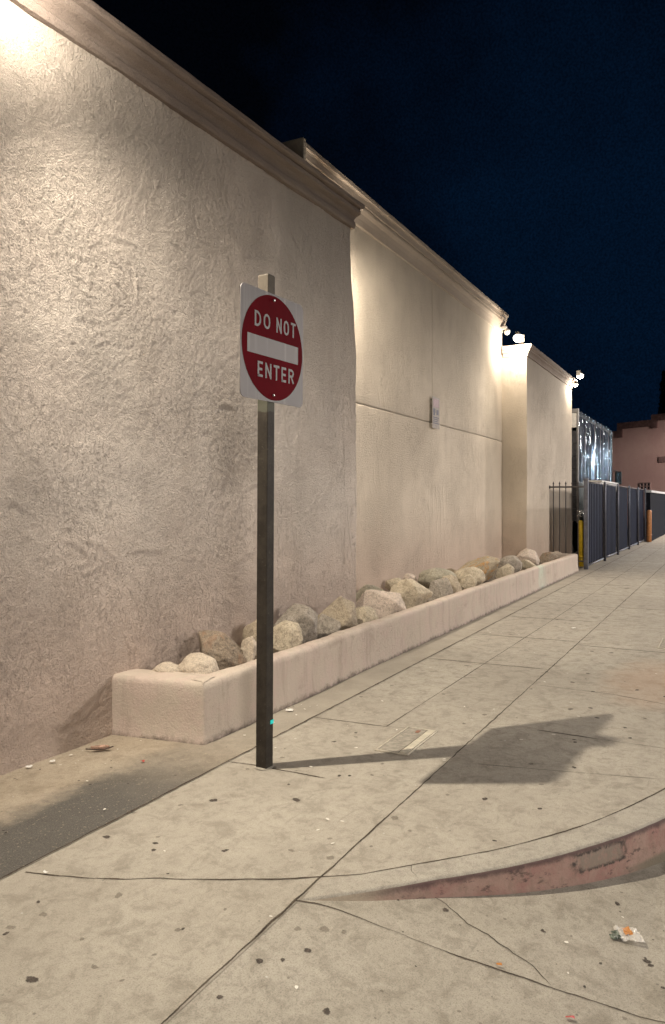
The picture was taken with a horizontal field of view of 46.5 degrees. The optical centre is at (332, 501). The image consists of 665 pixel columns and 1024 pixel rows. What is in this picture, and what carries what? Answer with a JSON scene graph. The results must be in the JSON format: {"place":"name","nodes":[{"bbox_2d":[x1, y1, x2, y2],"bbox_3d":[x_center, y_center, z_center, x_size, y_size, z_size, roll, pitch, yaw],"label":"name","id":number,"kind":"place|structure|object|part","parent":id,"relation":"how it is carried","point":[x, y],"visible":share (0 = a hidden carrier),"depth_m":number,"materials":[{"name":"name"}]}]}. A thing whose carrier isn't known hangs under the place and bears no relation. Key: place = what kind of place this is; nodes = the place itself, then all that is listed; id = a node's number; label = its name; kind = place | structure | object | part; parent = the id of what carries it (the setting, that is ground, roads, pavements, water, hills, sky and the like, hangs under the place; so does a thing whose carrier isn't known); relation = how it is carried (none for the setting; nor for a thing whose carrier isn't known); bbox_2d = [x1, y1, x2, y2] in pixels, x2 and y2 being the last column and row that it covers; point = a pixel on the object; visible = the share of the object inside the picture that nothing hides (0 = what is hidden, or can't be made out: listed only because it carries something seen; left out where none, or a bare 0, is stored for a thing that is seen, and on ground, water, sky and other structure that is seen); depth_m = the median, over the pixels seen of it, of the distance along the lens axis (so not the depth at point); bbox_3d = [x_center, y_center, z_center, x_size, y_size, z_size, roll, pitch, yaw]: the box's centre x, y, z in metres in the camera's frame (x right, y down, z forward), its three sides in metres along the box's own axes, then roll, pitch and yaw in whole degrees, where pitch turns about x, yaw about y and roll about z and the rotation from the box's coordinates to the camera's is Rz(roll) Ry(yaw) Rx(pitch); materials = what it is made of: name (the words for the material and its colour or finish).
{"place":"outdoors","nodes":[
{"label":"outdoors","id":0,"kind":"place"},
{"bbox_2d":[0,525,646,877],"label":"asphalt strip","id":1,"kind":"object","parent":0,"point":[61,800],"visible":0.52,"depth_m":4.31,"materials":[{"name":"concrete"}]},
{"bbox_2d":[86,745,113,749],"bbox_3d":[-1.402,1.479,4.657,0.163,0.021,0.050,0,0,-6],"label":"dead leaf","id":2,"kind":"object","parent":1,"relation":"on","point":[100,747],"visible":1,"depth_m":4.65,"materials":[{"name":"brown plant"}]},
{"bbox_2d":[0,0,576,775],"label":"stucco building","id":3,"kind":"structure","parent":1,"relation":"on","point":[158,208],"depth_m":5.67,"materials":[{"name":"beige paint"}]},
{"bbox_2d":[431,396,439,428],"bbox_3d":[1.601,-1.390,12.129,0.047,0.490,0.330,0,0,27],"label":"wall notice","id":4,"kind":"object","parent":3,"relation":"attached to","point":[436,412],"depth_m":12.10,"materials":[{"name":"white paper"}]},
{"bbox_2d":[500,326,509,334],"bbox_3d":[3.464,-3.439,15.581,0.220,0.176,0.120,0,0,27],"label":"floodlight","id":5,"kind":"object","parent":3,"relation":"attached to","point":[506,330],"visible":1,"depth_m":15.53,"materials":[{"name":"white paint"}]},
{"bbox_2d":[513,332,523,341],"bbox_3d":[3.718,-3.262,15.396,0.200,0.196,0.400,0,0,27],"label":"wall lamp","id":6,"kind":"object","parent":3,"relation":"attached to","point":[518,337],"visible":1,"depth_m":15.25,"materials":[{"name":"white"}]},
{"bbox_2d":[570,381,577,387],"bbox_3d":[6.140,-2.985,19.660,0.210,0.150,0.138,0,0,27],"label":"wall lamp","id":7,"kind":"object","parent":3,"relation":"attached to","point":[575,383],"visible":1,"depth_m":19.62,"materials":[{"name":"white"}]},
{"bbox_2d":[576,370,583,378],"bbox_3d":[6.426,-3.307,20.143,0.180,0.186,0.360,0,0,27],"label":"wall lamp","id":8,"kind":"object","parent":3,"relation":"attached to","point":[579,375],"visible":1,"depth_m":20.14,"materials":[{"name":"white"}]},
{"bbox_2d":[112,553,578,744],"bbox_3d":[1.669,1.316,10.969,1.303,0.408,13.492,0,0,27],"label":"stucco planter","id":9,"kind":"object","parent":1,"relation":"on","point":[195,708],"visible":0.67,"depth_m":5.78,"materials":[{"name":"concrete"}]},
{"bbox_2d":[152,662,182,671],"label":"rock","id":10,"kind":"object","parent":9,"relation":"on","point":[166,667],"visible":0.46,"depth_m":5.12,"materials":[{"name":"beige stone"}]},
{"bbox_2d":[179,652,218,673],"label":"rock","id":11,"kind":"object","parent":9,"relation":"on","point":[199,663],"visible":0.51,"depth_m":5.17,"materials":[{"name":"beige stone"}]},
{"bbox_2d":[199,630,246,669],"bbox_3d":[-0.829,1.106,5.718,0.372,0.305,0.264,0,0,9],"label":"rock","id":12,"kind":"object","parent":9,"relation":"on","point":[224,650],"visible":0.62,"depth_m":5.65,"materials":[{"name":"brown stone"}]},
{"bbox_2d":[238,636,256,661],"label":"rock","id":13,"kind":"object","parent":9,"relation":"on","point":[249,647],"visible":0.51,"depth_m":5.80,"materials":[{"name":"beige stone"}]},
{"bbox_2d":[243,620,275,653],"bbox_3d":[-0.587,1.106,6.234,0.287,0.318,0.206,0,0,-1],"label":"rock","id":14,"kind":"object","parent":9,"relation":"on","point":[250,629],"visible":0.23,"depth_m":6.19,"materials":[{"name":"beige stone"}]},
{"bbox_2d":[273,620,302,651],"bbox_3d":[-0.355,1.101,6.217,0.223,0.284,0.178,0,0,27],"label":"rock","id":15,"kind":"object","parent":9,"relation":"on","point":[287,634],"visible":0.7,"depth_m":6.17,"materials":[{"name":"beige stone"}]},
{"bbox_2d":[273,603,317,643],"bbox_3d":[-0.300,1.072,6.668,0.328,0.376,0.326,0,0,27],"label":"rock","id":16,"kind":"object","parent":9,"relation":"on","point":[305,617],"visible":0.62,"depth_m":6.60,"materials":[{"name":"grey stone"}]},
{"bbox_2d":[317,614,340,638],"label":"rock","id":17,"kind":"object","parent":9,"relation":"on","point":[327,625],"visible":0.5,"depth_m":6.89,"materials":[{"name":"grey stone"}]},
{"bbox_2d":[318,596,357,630],"bbox_3d":[0.055,1.061,7.216,0.321,0.372,0.300,0,0,27],"label":"rock","id":18,"kind":"object","parent":9,"relation":"on","point":[341,609],"visible":0.54,"depth_m":7.13,"materials":[{"name":"beige stone"}]},
{"bbox_2d":[356,606,378,624],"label":"rock","id":19,"kind":"object","parent":9,"relation":"on","point":[364,614],"visible":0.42,"depth_m":7.41,"materials":[{"name":"beige stone"}]},
{"bbox_2d":[356,584,383,601],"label":"rock","id":20,"kind":"object","parent":9,"relation":"on","point":[362,590],"visible":0.3,"depth_m":8.73,"materials":[{"name":"grey stone"}]},
{"bbox_2d":[356,589,405,617],"bbox_3d":[0.518,1.103,8.293,0.594,0.330,0.371,0,0,27],"label":"rock","id":21,"kind":"object","parent":9,"relation":"on","point":[382,603],"visible":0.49,"depth_m":8.17,"materials":[{"name":"beige stone"}]},
{"bbox_2d":[385,578,401,590],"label":"rock","id":22,"kind":"object","parent":9,"relation":"on","point":[390,583],"visible":0.36,"depth_m":9.54,"materials":[{"name":"beige stone"}]},
{"bbox_2d":[402,573,416,580],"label":"rock","id":23,"kind":"object","parent":9,"relation":"on","point":[410,576],"visible":0.47,"depth_m":10.33,"materials":[{"name":"beige stone"}]},
{"bbox_2d":[390,579,432,608],"bbox_3d":[0.878,1.057,8.828,0.386,0.360,0.426,0,0,44],"label":"rock","id":24,"kind":"object","parent":9,"relation":"on","point":[414,593],"visible":0.77,"depth_m":8.70,"materials":[{"name":"beige stone"}]},
{"bbox_2d":[418,568,455,587],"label":"rock","id":25,"kind":"object","parent":9,"relation":"on","point":[427,577],"visible":0.6,"depth_m":10.33,"materials":[{"name":"grey stone"}]},
{"bbox_2d":[427,578,452,600],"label":"rock","id":26,"kind":"object","parent":9,"relation":"on","point":[440,588],"visible":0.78,"depth_m":9.64,"materials":[{"name":"grey stone"}]},
{"bbox_2d":[442,575,461,593],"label":"rock","id":27,"kind":"object","parent":9,"relation":"on","point":[455,584],"visible":0.59,"depth_m":9.78,"materials":[{"name":"beige stone"}]},
{"bbox_2d":[459,574,476,589],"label":"rock","id":28,"kind":"object","parent":9,"relation":"on","point":[468,581],"visible":0.68,"depth_m":10.32,"materials":[{"name":"beige stone"}]},
{"bbox_2d":[455,567,485,585],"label":"rock","id":29,"kind":"object","parent":9,"relation":"on","point":[477,574],"visible":0.6,"depth_m":10.64,"materials":[{"name":"beige stone"}]},
{"bbox_2d":[458,555,499,581],"bbox_3d":[2.184,1.028,11.672,0.660,0.419,0.654,0,0,27],"label":"rock","id":30,"kind":"object","parent":9,"relation":"on","point":[487,565],"visible":0.64,"depth_m":11.58,"materials":[{"name":"beige stone"}]},
{"bbox_2d":[496,564,513,577],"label":"rock","id":31,"kind":"object","parent":9,"relation":"on","point":[506,569],"visible":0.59,"depth_m":12.27,"materials":[{"name":"beige stone"}]},
{"bbox_2d":[498,555,521,572],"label":"rock","id":32,"kind":"object","parent":9,"relation":"on","point":[515,562],"visible":0.62,"depth_m":13.26,"materials":[{"name":"grey stone"}]},
{"bbox_2d":[516,549,539,564],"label":"rock","id":33,"kind":"object","parent":9,"relation":"on","point":[529,555],"visible":0.69,"depth_m":14.90,"materials":[{"name":"beige stone"}]},
{"bbox_2d":[521,560,535,569],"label":"rock","id":34,"kind":"object","parent":9,"relation":"on","point":[526,564],"visible":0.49,"depth_m":13.85,"materials":[{"name":"beige stone"}]},
{"bbox_2d":[539,552,557,562],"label":"rock","id":35,"kind":"object","parent":9,"relation":"on","point":[547,557],"visible":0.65,"depth_m":15.74,"materials":[{"name":"grey stone"}]},
{"bbox_2d":[549,482,583,567],"bbox_3d":[5.256,0.507,17.394,0.840,1.925,0.076,0,0,27],"label":"picket fence","id":36,"kind":"object","parent":1,"relation":"on","point":[565,486],"visible":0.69,"depth_m":17.34,"materials":[{"name":"metal"}]},
{"bbox_2d":[579,520,583,567],"bbox_3d":[5.687,0.973,17.716,0.176,1.095,0.176,0,0,27],"label":"bollard","id":37,"kind":"object","parent":1,"relation":"on","point":[581,541],"visible":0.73,"depth_m":17.67,"materials":[{"name":"yellow metal"}]},
{"bbox_2d":[584,478,645,568],"bbox_3d":[8.676,0.500,23.121,0.112,2.040,13.401,0,0,27],"label":"slatted fence","id":38,"kind":"object","parent":1,"relation":"on","point":[605,519],"visible":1,"depth_m":20.75,"materials":[{"name":"metal"}]},
{"bbox_2d":[612,413,664,524],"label":"pink building","id":39,"kind":"structure","parent":1,"relation":"on","point":[639,454],"depth_m":48.06,"materials":[{"name":"paint"}]},
{"bbox_2d":[639,482,650,489],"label":"window","id":40,"kind":"structure","parent":39,"relation":"in","point":[642,485],"depth_m":47.79,"materials":[{"name":"paint"}]},
{"bbox_2d":[646,510,652,542],"bbox_3d":[11.648,0.912,28.480,0.272,1.216,0.272,0,0,27],"label":"bollard","id":41,"kind":"object","parent":1,"relation":"on","point":[649,526],"visible":0.95,"depth_m":28.41,"materials":[{"name":"orange metal"}]},
{"bbox_2d":[646,490,664,541],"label":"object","id":42,"kind":"structure","parent":1,"relation":"on","point":[655,502],"depth_m":31.43,"materials":[{"name":"grey metal"}]},
{"bbox_2d":[657,370,664,413],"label":"conifer tree","id":43,"kind":"object","parent":1,"relation":"on","point":[662,392],"visible":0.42,"depth_m":63.91,"materials":[{"name":"black plant"}]},
{"bbox_2d":[0,535,664,1023],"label":"sidewalk","id":44,"kind":"structure","parent":0,"point":[542,717],"depth_m":3.85,"materials":[{"name":"concrete"}]},
{"bbox_2d":[240,273,302,769],"bbox_3d":[-0.369,0.136,4.390,0.108,2.829,0.611,0,0,33],"label":"do not enter sign","id":45,"kind":"object","parent":44,"relation":"on","point":[271,348],"visible":0.98,"depth_m":4.35,"materials":[{"name":"brown metal"}]},
{"bbox_2d":[375,726,437,755],"bbox_3d":[0.471,1.498,4.858,0.215,0.012,0.540,0,0,27],"label":"utility cover","id":46,"kind":"object","parent":44,"relation":"on","point":[407,741],"visible":1,"depth_m":4.83,"materials":[{"name":"concrete"}]},
{"bbox_2d":[658,638,664,648],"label":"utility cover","id":47,"kind":"object","parent":44,"relation":"on","point":[662,644],"visible":1,"depth_m":8.11,"materials":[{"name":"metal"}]},
{"bbox_2d":[92,0,664,430],"label":"sky","id":48,"kind":"structure","parent":0,"point":[522,142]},
{"bbox_2d":[166,861,664,1023],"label":"driveway","id":49,"kind":"structure","parent":0,"point":[560,954],"depth_m":2.68,"materials":[{"name":"concrete"}]},
{"bbox_2d":[303,789,664,900],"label":"curb","id":50,"kind":"structure","parent":49,"relation":"on","point":[630,839],"depth_m":3.27,"materials":[{"name":"concrete"}]},
{"bbox_2d":[609,925,644,942],"bbox_3d":[1.126,1.665,2.987,0.128,0.015,0.105,0,0,0],"label":"crushed wrapper","id":51,"kind":"object","parent":49,"relation":"on","point":[627,933],"visible":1,"depth_m":2.98,"materials":[{"name":"beige paper"}]},
{"bbox_2d":[577,510,583,519],"bbox_3d":[5.687,0.309,17.716,0.194,0.232,0.194,0,0,27],"label":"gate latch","id":52,"kind":"object","parent":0,"point":[581,516],"visible":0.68,"depth_m":17.69,"materials":[{"name":"grey metal"}]},
{"bbox_2d":[572,408,621,550],"bbox_3d":[8.215,-0.560,26.826,2.580,4.120,10.248,0,0,27],"label":"box truck","id":53,"kind":"object","parent":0,"point":[592,449],"visible":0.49,"depth_m":23.42,"materials":[{"name":"metal"}]},
{"bbox_3d":[5.867,-0.723,22.338,2.286,2.545,0.060,0,0,27],"label":"rear door","id":54,"kind":"part","parent":53,"relation":"part of","materials":[{"name":"black metal"}]},
{"bbox_2d":[583,480,617,485],"bbox_3d":[7.733,0.465,22.215,0.480,2.070,3.460,0,0,27],"label":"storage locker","id":55,"kind":"object","parent":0,"point":[607,482],"visible":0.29,"depth_m":20.83,"materials":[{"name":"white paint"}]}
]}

